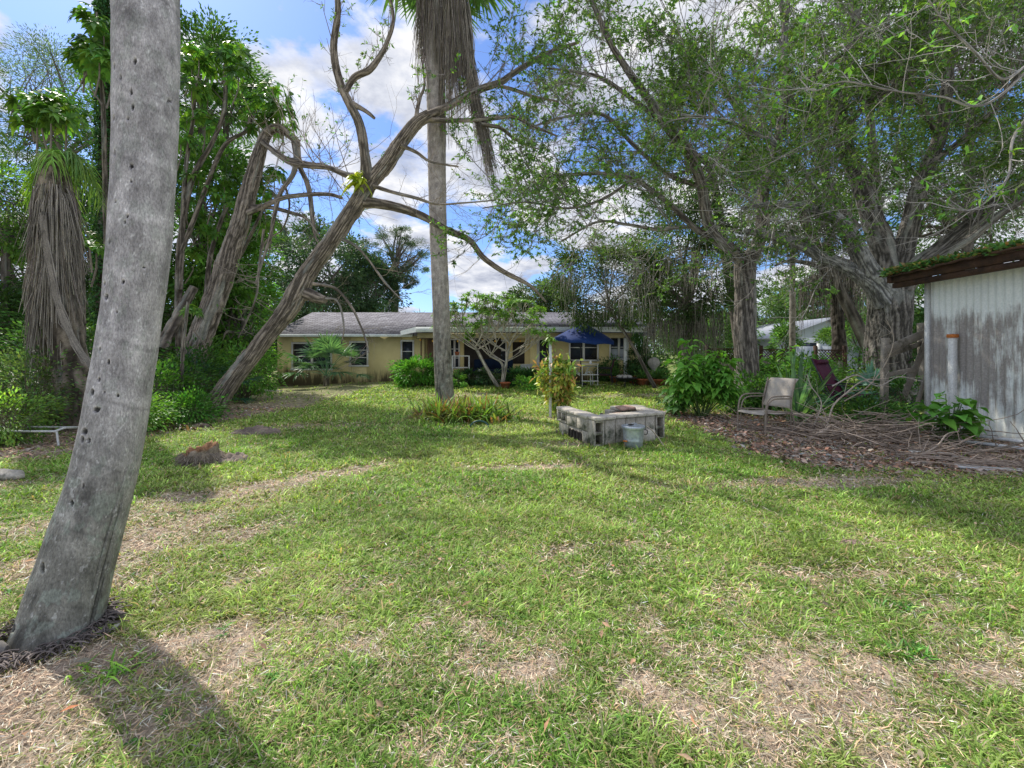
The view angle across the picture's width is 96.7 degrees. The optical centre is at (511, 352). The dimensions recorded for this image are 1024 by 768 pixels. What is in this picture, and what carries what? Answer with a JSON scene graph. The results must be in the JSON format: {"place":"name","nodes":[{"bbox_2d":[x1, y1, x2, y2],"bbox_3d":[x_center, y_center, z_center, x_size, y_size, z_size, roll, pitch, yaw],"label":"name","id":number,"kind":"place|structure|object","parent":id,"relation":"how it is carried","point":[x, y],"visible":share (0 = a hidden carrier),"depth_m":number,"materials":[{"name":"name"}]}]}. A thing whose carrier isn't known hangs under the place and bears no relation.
{"place":"outdoors","nodes":[
{"label":"outdoors","id":0,"kind":"place"},
{"bbox_2d":[0,353,1023,767],"bbox_3d":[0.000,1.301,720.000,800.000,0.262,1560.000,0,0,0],"label":"ground","id":1,"kind":"structure","parent":0,"point":[344,389],"depth_m":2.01,"materials":[{"name":"green plant"}]},
{"bbox_2d":[0,153,33,394],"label":"jungle tree","id":2,"kind":"object","parent":1,"relation":"on","point":[8,258],"visible":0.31,"depth_m":12.82,"materials":[{"name":"green plant"}]},
{"bbox_2d":[0,278,45,386],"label":"dark tree","id":3,"kind":"object","parent":1,"relation":"on","point":[5,296],"visible":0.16,"depth_m":12.41,"materials":[{"name":"green plant"}]},
{"bbox_2d":[0,381,76,449],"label":"weedy shrub","id":4,"kind":"object","parent":1,"relation":"on","point":[8,437],"visible":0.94,"depth_m":6.99,"materials":[{"name":"green plant"}]},
{"bbox_2d":[0,131,88,315],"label":"dark tree","id":5,"kind":"object","parent":1,"relation":"on","point":[13,276],"visible":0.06,"depth_m":14.56,"materials":[{"name":"green plant"}]},
{"bbox_2d":[0,345,91,434],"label":"garden shrub","id":6,"kind":"object","parent":1,"relation":"on","point":[16,364],"visible":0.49,"depth_m":7.95,"materials":[{"name":"green plant"}]},
{"bbox_2d":[0,86,94,342],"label":"umbrella tree","id":7,"kind":"object","parent":1,"relation":"on","point":[46,114],"visible":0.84,"depth_m":9.03,"materials":[{"name":"green plant"}]},
{"bbox_2d":[0,311,96,418],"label":"garden shrub","id":8,"kind":"object","parent":1,"relation":"on","point":[18,333],"visible":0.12,"depth_m":9.36,"materials":[{"name":"green plant"}]},
{"bbox_2d":[0,23,98,184],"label":"feathery tree","id":9,"kind":"object","parent":1,"relation":"on","point":[50,53],"visible":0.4,"depth_m":19.17,"materials":[{"name":"green plant"}]},
{"bbox_2d":[14,148,106,431],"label":"shaggy palm","id":10,"kind":"object","parent":1,"relation":"on","point":[54,248],"visible":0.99,"depth_m":8.21,"materials":[{"name":"grey plant"}]},
{"bbox_2d":[59,1,110,261],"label":"umbrella tree","id":11,"kind":"object","parent":1,"relation":"on","point":[89,58],"visible":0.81,"depth_m":9.88,"materials":[{"name":"green plant"}]},
{"bbox_2d":[0,288,170,386],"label":"garden shrub","id":12,"kind":"object","parent":1,"relation":"on","point":[21,316],"visible":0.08,"depth_m":11.68,"materials":[{"name":"green plant"}]},
{"bbox_2d":[0,159,173,348],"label":"dark tree","id":13,"kind":"object","parent":1,"relation":"on","point":[83,203],"visible":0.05,"depth_m":12.66,"materials":[{"name":"green plant"}]},
{"bbox_2d":[0,0,180,673],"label":"leaning palm","id":14,"kind":"object","parent":1,"relation":"on","point":[66,598],"visible":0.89,"depth_m":2.51,"materials":[{"name":"grey plant"}]},
{"bbox_2d":[87,0,110,326],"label":"ivy covered trunk","id":15,"kind":"object","parent":1,"relation":"on","point":[103,6],"visible":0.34,"depth_m":10.86,"materials":[{"name":"green plant"}]},
{"bbox_2d":[2,71,208,236],"bbox_3d":[-15.453,-4.708,17.980,7.098,12.621,5.425,0,0,0],"label":"jungle tree","id":16,"kind":"object","parent":1,"relation":"on","point":[84,131],"visible":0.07,"depth_m":16.68,"materials":[{"name":"green plant"}]},
{"bbox_2d":[64,646,161,691],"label":"grass tuft","id":17,"kind":"object","parent":1,"relation":"on","point":[113,670],"visible":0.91,"depth_m":1.97,"materials":[{"name":"green plant"}]},
{"bbox_2d":[67,392,190,434],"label":"weedy shrub","id":18,"kind":"object","parent":1,"relation":"on","point":[156,409],"visible":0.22,"depth_m":8.04,"materials":[{"name":"green plant"}]},
{"bbox_2d":[82,231,205,385],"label":"umbrella tree","id":19,"kind":"object","parent":1,"relation":"on","point":[91,243],"visible":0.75,"depth_m":9.59,"materials":[{"name":"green plant"}]},
{"bbox_2d":[80,263,242,367],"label":"dark tree","id":20,"kind":"object","parent":1,"relation":"on","point":[168,313],"visible":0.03,"depth_m":15.31,"materials":[{"name":"green plant"}]},
{"bbox_2d":[150,354,221,419],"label":"garden shrub","id":21,"kind":"object","parent":1,"relation":"on","point":[161,378],"visible":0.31,"depth_m":9.60,"materials":[{"name":"green plant"}]},
{"bbox_2d":[149,381,244,424],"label":"garden shrub","id":22,"kind":"object","parent":1,"relation":"on","point":[192,416],"visible":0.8,"depth_m":8.92,"materials":[{"name":"green plant"}]},
{"bbox_2d":[171,440,226,467],"bbox_3d":[-3.938,1.311,5.772,0.631,0.385,0.642,0,0,39],"label":"rotten stump","id":23,"kind":"object","parent":1,"relation":"on","point":[211,452],"visible":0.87,"depth_m":5.66,"materials":[{"name":"brown wood"}]},
{"bbox_2d":[153,334,249,412],"bbox_3d":[-7.584,0.528,10.891,2.462,1.950,2.137,0,0,25],"label":"garden shrub","id":24,"kind":"object","parent":1,"relation":"on","point":[225,367],"visible":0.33,"depth_m":10.76,"materials":[{"name":"green plant"}]},
{"bbox_2d":[165,132,286,389],"bbox_3d":[-10.065,-2.898,15.309,4.652,9.003,4.463,0,0,0],"label":"broadleaf tree","id":25,"kind":"object","parent":1,"relation":"on","point":[235,162],"visible":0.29,"depth_m":14.89,"materials":[{"name":"green plant"}]},
{"bbox_2d":[180,27,273,354],"bbox_3d":[-10.643,-5.261,17.086,3.758,13.710,3.820,0,0,0],"label":"broadleaf tree","id":26,"kind":"object","parent":1,"relation":"on","point":[227,123],"visible":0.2,"depth_m":16.83,"materials":[{"name":"green plant"}]},
{"bbox_2d":[179,1,275,244],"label":"jungle tree","id":27,"kind":"object","parent":1,"relation":"on","point":[189,28],"visible":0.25,"depth_m":16.03,"materials":[{"name":"green plant"}]},
{"bbox_2d":[175,164,289,379],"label":"umbrella tree","id":28,"kind":"object","parent":1,"relation":"on","point":[203,225],"visible":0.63,"depth_m":12.85,"materials":[{"name":"green plant"}]},
{"bbox_2d":[185,211,285,391],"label":"broadleaf tree","id":29,"kind":"object","parent":1,"relation":"on","point":[237,325],"visible":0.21,"depth_m":15.85,"materials":[{"name":"green plant"}]},
{"bbox_2d":[174,40,298,355],"bbox_3d":[-7.484,-3.809,12.210,3.990,8.797,1.961,0,0,0],"label":"umbrella tree","id":30,"kind":"object","parent":1,"relation":"on","point":[228,93],"visible":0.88,"depth_m":12.25,"materials":[{"name":"green plant"}]},
{"bbox_2d":[198,336,291,400],"bbox_3d":[-7.947,0.486,13.496,2.568,1.992,2.339,0,0,20],"label":"garden shrub","id":31,"kind":"object","parent":1,"relation":"on","point":[266,361],"visible":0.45,"depth_m":13.46,"materials":[{"name":"green plant"}]},
{"bbox_2d":[188,279,301,383],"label":"dark tree","id":32,"kind":"object","parent":1,"relation":"on","point":[261,308],"visible":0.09,"depth_m":20.76,"materials":[{"name":"green plant"}]},
{"bbox_2d":[229,425,281,435],"bbox_3d":[-4.430,1.344,7.888,1.092,0.194,0.572,0,0,0],"label":"earth mound","id":33,"kind":"object","parent":1,"relation":"on","point":[257,429],"visible":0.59,"depth_m":7.79,"materials":[{"name":"brown soil"}]},
{"bbox_2d":[153,53,419,398],"bbox_3d":[-5.777,-2.615,11.265,7.462,8.545,3.949,0,0,0],"label":"broken top tree","id":34,"kind":"object","parent":1,"relation":"on","point":[215,297],"visible":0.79,"depth_m":11.78,"materials":[{"name":"grey plant"}]},
{"bbox_2d":[254,212,380,323],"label":"evergreen tree","id":35,"kind":"object","parent":1,"relation":"on","point":[352,254],"visible":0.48,"depth_m":29.69,"materials":[{"name":"green plant"}]},
{"bbox_2d":[280,332,376,385],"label":"sabal palm","id":36,"kind":"object","parent":1,"relation":"on","point":[323,346],"visible":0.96,"depth_m":17.22,"materials":[{"name":"green plant"}]},
{"bbox_2d":[266,651,402,702],"bbox_3d":[-0.719,1.374,1.940,0.676,0.107,0.308,0,0,0],"label":"grass tuft","id":37,"kind":"object","parent":1,"relation":"on","point":[331,683],"visible":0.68,"depth_m":1.94,"materials":[{"name":"green plant"}]},
{"bbox_2d":[323,251,411,311],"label":"evergreen tree","id":38,"kind":"object","parent":1,"relation":"on","point":[384,300],"visible":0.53,"depth_m":32.41,"materials":[{"name":"green plant"}]},
{"bbox_2d":[189,0,583,418],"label":"leaning bare tree","id":39,"kind":"object","parent":1,"relation":"on","point":[368,179],"visible":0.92,"depth_m":10.29,"materials":[{"name":"brown plant"}]},
{"bbox_2d":[358,224,429,311],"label":"pine tree","id":40,"kind":"object","parent":1,"relation":"on","point":[393,254],"visible":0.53,"depth_m":35.59,"materials":[{"name":"green plant"}]},
{"bbox_2d":[386,353,434,387],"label":"leafy shrub","id":41,"kind":"object","parent":1,"relation":"on","point":[417,378],"visible":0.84,"depth_m":16.53,"materials":[{"name":"green plant"}]},
{"bbox_2d":[365,0,513,403],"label":"dead skirt palm","id":42,"kind":"object","parent":1,"relation":"on","point":[444,32],"visible":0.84,"depth_m":10.89,"materials":[{"name":"grey plant"}]},
{"bbox_2d":[396,385,532,425],"bbox_3d":[-0.929,1.095,9.385,2.969,0.864,2.254,0,0,0],"label":"bromeliad clump","id":43,"kind":"object","parent":1,"relation":"on","point":[457,410],"visible":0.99,"depth_m":9.09,"materials":[{"name":"green plant"}]},
{"bbox_2d":[277,312,652,385],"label":"ranch house","id":44,"kind":"structure","parent":1,"relation":"on","point":[403,332],"depth_m":19.20,"materials":[{"name":"yellow paint"}]},
{"bbox_2d":[290,342,332,369],"bbox_3d":[-8.443,0.140,19.227,1.777,1.183,0.115,0,0,0],"label":"window","id":45,"kind":"structure","parent":44,"relation":"in","point":[297,345],"depth_m":19.27,"materials":[{"name":"glass"}]},
{"bbox_2d":[348,341,368,366],"bbox_3d":[-6.459,0.038,19.227,0.861,1.081,0.115,0,0,0],"label":"window","id":46,"kind":"structure","parent":44,"relation":"in","point":[364,358],"depth_m":19.27,"materials":[{"name":"glass"}]},
{"bbox_2d":[464,338,524,377],"bbox_3d":[-1.413,0.250,20.990,3.985,2.100,0.030,0,0,0],"label":"screen door","id":47,"kind":"structure","parent":44,"relation":"in","point":[520,359],"depth_m":20.98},
{"bbox_2d":[569,343,599,360],"bbox_3d":[3.026,-0.229,19.227,1.319,1.157,0.115,0,0,0],"label":"window","id":48,"kind":"structure","parent":44,"relation":"in","point":[589,352],"depth_m":19.27,"materials":[{"name":"glass"}]},
{"bbox_2d":[609,338,628,359],"bbox_3d":[4.514,-0.242,19.227,0.887,1.081,0.115,0,0,0],"label":"window","id":49,"kind":"structure","parent":44,"relation":"in","point":[617,349],"depth_m":19.27,"materials":[{"name":"white glass"}]},
{"bbox_2d":[429,289,556,386],"bbox_3d":[-0.708,-0.464,16.381,4.670,3.644,2.561,0,0,0],"label":"frangipani","id":50,"kind":"object","parent":1,"relation":"on","point":[507,310],"visible":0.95,"depth_m":16.45,"materials":[{"name":"green plant"}]},
{"bbox_2d":[0,391,1023,767],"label":"dry thatch","id":51,"kind":"object","parent":1,"relation":"on","point":[388,673],"visible":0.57,"depth_m":2.09,"materials":[{"name":"plant"}]},
{"bbox_2d":[0,405,1023,482],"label":"leaf litter","id":52,"kind":"object","parent":1,"relation":"on","point":[802,459],"visible":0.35,"depth_m":6.62,"materials":[{"name":"plant"}]},
{"bbox_2d":[737,377,798,435],"bbox_3d":[4.534,0.928,8.067,0.806,0.956,0.621,0,0,-18],"label":"patio chair","id":53,"kind":"object","parent":52,"relation":"on","point":[778,392],"visible":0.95,"depth_m":8.12,"materials":[{"name":"beige metal"}]},
{"bbox_2d":[17,410,1023,760],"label":"fallen leaves","id":54,"kind":"object","parent":1,"relation":"on","point":[379,703],"depth_m":2.70,"materials":[{"name":"brown plant"}]},
{"bbox_2d":[498,271,577,311],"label":"evergreen tree","id":55,"kind":"object","parent":1,"relation":"on","point":[521,294],"visible":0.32,"depth_m":28.61,"materials":[{"name":"green plant"}]},
{"bbox_2d":[529,347,584,415],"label":"scorched shrub","id":56,"kind":"object","parent":1,"relation":"on","point":[562,390],"visible":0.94,"depth_m":9.69,"materials":[{"name":"yellow plant"}]},
{"bbox_2d":[588,419,603,445],"bbox_3d":[1.256,1.193,6.789,0.187,0.390,0.221,0,0,-17],"label":"concrete block","id":57,"kind":"object","parent":1,"relation":"on","point":[593,432],"depth_m":6.74,"materials":[{"name":"grey concrete"}]},
{"bbox_2d":[591,353,622,381],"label":"leafy shrub","id":58,"kind":"object","parent":1,"relation":"on","point":[604,378],"visible":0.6,"depth_m":18.54,"materials":[{"name":"green plant"}]},
{"bbox_2d":[539,230,684,387],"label":"dark tree","id":59,"kind":"object","parent":1,"relation":"on","point":[580,302],"visible":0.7,"depth_m":15.86,"materials":[{"name":"green plant"}]},
{"bbox_2d":[621,423,647,448],"bbox_3d":[1.789,1.198,6.648,0.378,0.365,0.338,0,0,0],"label":"bucket","id":60,"kind":"object","parent":1,"relation":"on","point":[633,434],"visible":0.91,"depth_m":6.53,"materials":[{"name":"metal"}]},
{"bbox_2d":[619,332,652,374],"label":"climbing shrub","id":61,"kind":"object","parent":1,"relation":"on","point":[637,342],"visible":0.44,"depth_m":18.07,"materials":[{"name":"green plant"}]},
{"bbox_2d":[652,390,696,416],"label":"broad leaved bush","id":62,"kind":"object","parent":1,"relation":"on","point":[675,408],"visible":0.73,"depth_m":9.85,"materials":[{"name":"green plant"}]},
{"bbox_2d":[394,0,972,396],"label":"forked oak","id":63,"kind":"object","parent":1,"relation":"on","point":[745,331],"visible":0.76,"depth_m":11.28,"materials":[{"name":"green plant"}]},
{"bbox_2d":[545,237,723,334],"bbox_3d":[3.954,-2.070,13.707,5.647,3.204,3.513,0,0,-11],"label":"moss curtain","id":64,"kind":"object","parent":63,"relation":"hanging from","point":[616,279],"visible":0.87,"depth_m":13.91,"materials":[{"name":"green plant"}]},
{"bbox_2d":[616,186,762,371],"bbox_3d":[6.683,-2.445,17.402,5.472,7.752,4.398,0,0,0],"label":"mossy tree","id":65,"kind":"object","parent":1,"relation":"on","point":[689,296],"visible":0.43,"depth_m":16.79,"materials":[{"name":"green plant"}]},
{"bbox_2d":[642,303,730,363],"bbox_3d":[6.373,-0.604,16.700,3.282,2.483,1.711,0,0,0],"label":"moss curtain","id":66,"kind":"object","parent":65,"relation":"hanging from","point":[700,330],"visible":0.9,"depth_m":16.40,"materials":[{"name":"green plant"}]},
{"bbox_2d":[657,338,748,417],"bbox_3d":[4.078,0.544,9.943,1.986,1.728,1.718,0,0,0],"label":"broad leaved bush","id":67,"kind":"object","parent":1,"relation":"on","point":[710,383],"visible":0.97,"depth_m":9.56,"materials":[{"name":"green plant"}]},
{"bbox_2d":[621,39,792,344],"bbox_3d":[7.693,-5.189,17.971,7.053,13.215,5.417,0,0,0],"label":"leafy tree","id":68,"kind":"object","parent":1,"relation":"on","point":[708,171],"visible":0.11,"depth_m":17.88,"materials":[{"name":"green plant"}]},
{"bbox_2d":[648,309,765,357],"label":"leafy tree","id":69,"kind":"object","parent":1,"relation":"on","point":[730,339],"visible":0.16,"depth_m":35.01,"materials":[{"name":"green plant"}]},
{"bbox_2d":[715,368,784,415],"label":"garden shrub","id":70,"kind":"object","parent":1,"relation":"on","point":[751,384],"visible":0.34,"depth_m":10.44,"materials":[{"name":"green plant"}]},
{"bbox_2d":[726,277,805,328],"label":"leafy tree","id":71,"kind":"object","parent":1,"relation":"on","point":[778,309],"visible":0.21,"depth_m":40.40,"materials":[{"name":"green plant"}]},
{"bbox_2d":[628,310,922,363],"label":"distant treeline","id":72,"kind":"object","parent":1,"relation":"on","point":[654,354],"depth_m":51.06,"materials":[{"name":"green plant"}]},
{"bbox_2d":[759,345,805,380],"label":"broad leaved bush","id":73,"kind":"object","parent":1,"relation":"on","point":[763,364],"visible":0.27,"depth_m":12.88,"materials":[{"name":"green plant"}]},
{"bbox_2d":[764,319,809,357],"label":"leafy tree","id":74,"kind":"object","parent":1,"relation":"on","point":[779,333],"visible":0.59,"depth_m":25.72,"materials":[{"name":"green plant"}]},
{"bbox_2d":[789,253,796,372],"bbox_3d":[12.318,-1.800,20.000,0.400,6.800,0.400,0,0,0],"label":"utility pole","id":75,"kind":"object","parent":1,"relation":"on","point":[792,322],"visible":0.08,"depth_m":19.91,"materials":[{"name":"brown wood"}]},
{"bbox_2d":[732,318,858,357],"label":"neighbour house","id":76,"kind":"structure","parent":1,"relation":"on","point":[809,334],"depth_m":33.00,"materials":[{"name":"white paint"}]},
{"bbox_2d":[576,0,1023,403],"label":"great oak","id":77,"kind":"object","parent":1,"relation":"on","point":[885,300],"visible":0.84,"depth_m":11.16,"materials":[{"name":"green plant"}]},
{"bbox_2d":[754,354,851,408],"bbox_3d":[7.167,0.739,11.165,2.095,1.443,1.552,0,0,0],"label":"garden shrub","id":78,"kind":"object","parent":1,"relation":"on","point":[813,374],"visible":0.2,"depth_m":11.04,"materials":[{"name":"green plant"}]},
{"bbox_2d":[720,75,895,351],"bbox_3d":[10.911,-4.209,17.179,6.822,11.578,5.672,0,0,0],"label":"leafy tree","id":79,"kind":"object","parent":1,"relation":"on","point":[854,318],"visible":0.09,"depth_m":16.83,"materials":[{"name":"green plant"}]},
{"bbox_2d":[749,343,867,420],"bbox_3d":[6.026,0.597,9.104,2.026,1.656,2.497,0,0,40],"label":"yucca","id":80,"kind":"object","parent":1,"relation":"on","point":[800,395],"visible":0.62,"depth_m":9.04,"materials":[{"name":"green plant"}]},
{"bbox_2d":[758,207,866,366],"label":"tree","id":81,"kind":"object","parent":1,"relation":"on","point":[838,330],"visible":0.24,"depth_m":17.82,"materials":[{"name":"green plant"}]},
{"bbox_2d":[796,343,862,375],"bbox_3d":[16.709,0.450,24.000,3.720,1.900,0.120,0,0,0],"label":"vinyl fence","id":82,"kind":"object","parent":1,"relation":"on","point":[805,348],"visible":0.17,"depth_m":23.98,"materials":[{"name":"white paint"}]},
{"bbox_2d":[813,346,846,384],"bbox_3d":[11.866,0.486,17.000,1.181,1.510,0.100,0,0,0],"label":"lattice fence","id":83,"kind":"object","parent":1,"relation":"on","point":[843,349],"visible":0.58,"depth_m":16.98,"materials":[{"name":"brown wood"}]},
{"bbox_2d":[761,263,921,321],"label":"leafy tree","id":84,"kind":"object","parent":1,"relation":"on","point":[813,316],"visible":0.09,"depth_m":44.92,"materials":[{"name":"green plant"}]},
{"bbox_2d":[811,358,878,413],"bbox_3d":[7.040,0.767,9.657,0.925,1.306,1.126,0,0,-32],"label":"recliner chair","id":85,"kind":"object","parent":1,"relation":"on","point":[823,368],"visible":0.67,"depth_m":9.89,"materials":[{"name":"purple fabric"}]},
{"bbox_2d":[817,347,905,408],"bbox_3d":[8.774,0.654,11.619,2.319,1.656,1.815,0,0,0],"label":"garden shrub","id":86,"kind":"object","parent":1,"relation":"on","point":[848,367],"visible":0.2,"depth_m":11.62,"materials":[{"name":"green plant"}]},
{"bbox_2d":[702,400,1023,476],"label":"brush pile","id":87,"kind":"object","parent":1,"relation":"on","point":[894,431],"visible":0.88,"depth_m":6.86,"materials":[{"name":"brown plant"}]},
{"bbox_2d":[810,388,918,428],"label":"garden shrub","id":88,"kind":"object","parent":1,"relation":"on","point":[847,409],"visible":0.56,"depth_m":8.48,"materials":[{"name":"green plant"}]},
{"bbox_2d":[810,358,923,419],"bbox_3d":[7.762,0.835,9.855,2.060,1.422,2.415,0,0,0],"label":"fan palmetto","id":89,"kind":"object","parent":1,"relation":"on","point":[869,369],"visible":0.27,"depth_m":10.13,"materials":[{"name":"green plant"}]},
{"bbox_2d":[792,0,960,210],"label":"leafy tree","id":90,"kind":"object","parent":1,"relation":"on","point":[835,31],"visible":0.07,"depth_m":15.89,"materials":[{"name":"green plant"}]},
{"bbox_2d":[733,0,1023,255],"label":"pale branched tree","id":91,"kind":"object","parent":1,"relation":"on","point":[1015,28],"visible":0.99,"depth_m":7.54,"materials":[{"name":"green plant"}]},
{"bbox_2d":[865,374,923,416],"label":"garden shrub","id":92,"kind":"object","parent":1,"relation":"on","point":[901,383],"visible":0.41,"depth_m":9.29,"materials":[{"name":"green plant"}]},
{"bbox_2d":[879,323,923,423],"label":"broken wooden gate","id":93,"kind":"structure","parent":1,"relation":"on","point":[900,346],"depth_m":8.73,"materials":[{"name":"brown wood"}]},
{"bbox_2d":[876,628,944,666],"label":"weed tuft","id":94,"kind":"object","parent":1,"relation":"on","point":[915,648],"visible":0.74,"depth_m":2.11,"materials":[{"name":"green plant"}]},
{"bbox_2d":[858,93,1023,268],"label":"leafy tree","id":95,"kind":"object","parent":1,"relation":"on","point":[923,226],"visible":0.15,"depth_m":16.87,"materials":[{"name":"green plant"}]},
{"bbox_2d":[903,391,992,444],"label":"broad leaved bush","id":96,"kind":"object","parent":1,"relation":"on","point":[972,425],"visible":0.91,"depth_m":6.84,"materials":[{"name":"green plant"}]},
{"bbox_2d":[879,245,1023,445],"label":"corrugated shed","id":97,"kind":"structure","parent":1,"relation":"on","point":[979,309],"depth_m":7.35,"materials":[{"name":"metal"}]},
{"bbox_2d":[876,237,1023,277],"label":"roof creeper","id":98,"kind":"object","parent":97,"relation":"on","point":[926,263],"visible":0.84,"depth_m":7.96,"materials":[{"name":"green plant"}]},
{"bbox_2d":[881,0,1023,269],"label":"leafy tree","id":99,"kind":"object","parent":1,"relation":"on","point":[965,249],"visible":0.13,"depth_m":15.40,"materials":[{"name":"green plant"}]},
{"bbox_2d":[946,334,958,415],"bbox_3d":[7.500,0.515,7.750,0.120,1.670,0.120,0,0,-6],"label":"pale post","id":100,"kind":"object","parent":1,"relation":"on","point":[952,365],"visible":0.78,"depth_m":7.71,"materials":[{"name":"white paint"}]},
{"bbox_2d":[0,0,1023,352],"label":"sky","id":101,"kind":"structure","parent":0,"point":[293,30],"materials":[{"name":"blue"}]},
{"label":"patio","id":102,"kind":"structure","parent":0,"visible":0},
{"bbox_2d":[473,359,512,380],"bbox_3d":[-0.805,0.735,19.625,1.700,0.930,0.650,0,0,0],"label":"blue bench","id":103,"kind":"object","parent":102,"relation":"on","point":[493,364],"visible":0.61,"depth_m":19.81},
{"bbox_2d":[555,326,613,384],"bbox_3d":[2.684,0.005,17.054,2.211,2.410,2.208,0,0,-34],"label":"patio umbrella","id":104,"kind":"object","parent":102,"relation":"on","point":[574,336],"visible":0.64,"depth_m":16.32,"materials":[{"name":"blue fabric"}]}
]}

